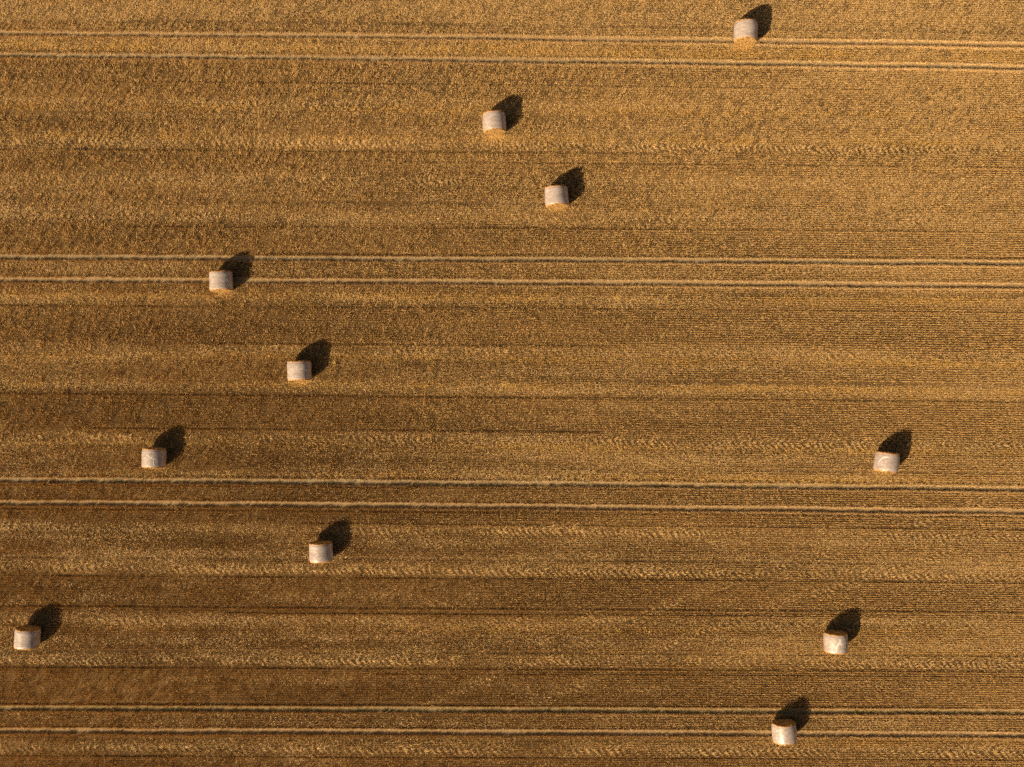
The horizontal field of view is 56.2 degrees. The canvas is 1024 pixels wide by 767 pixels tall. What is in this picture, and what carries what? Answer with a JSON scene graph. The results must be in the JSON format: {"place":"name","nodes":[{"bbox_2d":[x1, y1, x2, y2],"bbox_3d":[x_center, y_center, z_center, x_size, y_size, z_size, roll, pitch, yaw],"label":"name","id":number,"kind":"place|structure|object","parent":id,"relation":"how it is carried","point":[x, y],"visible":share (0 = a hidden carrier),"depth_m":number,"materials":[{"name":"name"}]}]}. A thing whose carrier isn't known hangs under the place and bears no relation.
{"place":"outdoors","nodes":[
{"label":"outdoors","id":0,"kind":"place"},
{"bbox_2d":[0,0,1023,766],"bbox_3d":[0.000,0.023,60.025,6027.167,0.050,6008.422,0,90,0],"label":"field","id":1,"kind":"structure","parent":0,"point":[444,578],"depth_m":60.00,"materials":[{"name":"brown plant"}]},
{"bbox_2d":[14,625,40,650],"bbox_3d":[-30.010,15.707,59.301,1.546,1.437,1.362,4,90,0],"label":"straw bale","id":2,"kind":"object","parent":1,"relation":"on","point":[27,637],"visible":1,"depth_m":58.77},
{"bbox_2d":[141,447,166,468],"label":"straw bale","id":3,"kind":"object","parent":1,"relation":"on","point":[153,457],"visible":1,"depth_m":58.76},
{"bbox_2d":[209,270,232,292],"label":"straw bale","id":4,"kind":"object","parent":1,"relation":"on","point":[220,280],"visible":1,"depth_m":58.74},
{"bbox_2d":[287,360,311,380],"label":"straw bale","id":5,"kind":"object","parent":1,"relation":"on","point":[300,370],"visible":1,"depth_m":58.72},
{"bbox_2d":[309,540,332,563],"bbox_3d":[-11.803,10.417,59.300,1.478,1.439,1.368,-3,90,0],"label":"straw bale","id":6,"kind":"object","parent":1,"relation":"on","point":[320,552],"visible":1,"depth_m":58.75},
{"bbox_2d":[19,45,899,746],"bbox_3d":[-3.479,-0.053,59.829,55.458,0.338,45.570,0,90,0],"label":"loose straw","id":7,"kind":"object","parent":1,"relation":"on","point":[549,211],"visible":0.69,"depth_m":59.92,"materials":[{"name":"beige plant"}]},
{"bbox_2d":[482,109,505,135],"bbox_3d":[-1.111,-16.134,59.282,1.525,1.464,1.356,-3,90,0],"label":"straw bale","id":8,"kind":"object","parent":1,"relation":"on","point":[494,122],"visible":1,"depth_m":58.77},
{"bbox_2d":[0,499,1023,515],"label":"wheel track","id":9,"kind":"structure","parent":1,"relation":"on","point":[411,505],"depth_m":60.04,"materials":[{"name":"soil"}]},
{"bbox_2d":[0,276,1023,289],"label":"wheel track","id":10,"kind":"structure","parent":1,"relation":"on","point":[407,281],"depth_m":60.04,"materials":[{"name":"soil"}]},
{"bbox_2d":[0,476,1023,492],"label":"wheel track","id":11,"kind":"structure","parent":1,"relation":"on","point":[366,482],"depth_m":60.04,"materials":[{"name":"soil"}]},
{"bbox_2d":[0,727,1023,738],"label":"wheel track","id":12,"kind":"structure","parent":1,"relation":"on","point":[492,732],"depth_m":60.04,"materials":[{"name":"soil"}]},
{"bbox_2d":[0,253,1023,266],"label":"wheel track","id":13,"kind":"structure","parent":1,"relation":"on","point":[396,259],"depth_m":60.04,"materials":[{"name":"soil"}]},
{"bbox_2d":[0,704,1023,715],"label":"wheel track","id":14,"kind":"structure","parent":1,"relation":"on","point":[7,708],"depth_m":60.04,"materials":[{"name":"soil"}]},
{"bbox_2d":[0,52,1023,71],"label":"wheel track","id":15,"kind":"structure","parent":1,"relation":"on","point":[499,60],"depth_m":60.04,"materials":[{"name":"soil"}]},
{"bbox_2d":[0,29,1023,48],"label":"wheel track","id":16,"kind":"structure","parent":1,"relation":"on","point":[426,37],"depth_m":60.04,"materials":[{"name":"soil"}]},
{"bbox_2d":[544,185,568,208],"bbox_3d":[2.768,-11.550,59.279,1.558,1.457,1.367,-4,90,0],"label":"straw bale","id":17,"kind":"object","parent":1,"relation":"on","point":[556,196],"visible":1,"depth_m":58.73},
{"bbox_2d":[733,18,757,45],"bbox_3d":[14.461,-21.738,59.264,1.534,1.487,1.361,2,90,0],"label":"straw bale","id":18,"kind":"object","parent":1,"relation":"on","point":[745,31],"visible":1,"depth_m":58.77},
{"bbox_2d":[771,719,796,745],"bbox_3d":[16.847,21.560,59.286,1.567,1.480,1.369,-4,90,0],"label":"straw bale","id":19,"kind":"object","parent":1,"relation":"on","point":[784,732],"visible":1,"depth_m":58.79},
{"bbox_2d":[823,630,847,654],"bbox_3d":[20.014,15.997,59.282,1.518,1.483,1.365,0,90,0],"label":"straw bale","id":20,"kind":"object","parent":1,"relation":"on","point":[835,642],"visible":1,"depth_m":58.78},
{"bbox_2d":[873,450,899,473],"bbox_3d":[23.182,4.867,59.265,1.520,1.486,1.365,7,90,0],"label":"straw bale","id":21,"kind":"object","parent":1,"relation":"on","point":[886,462],"visible":1,"depth_m":58.72}
]}

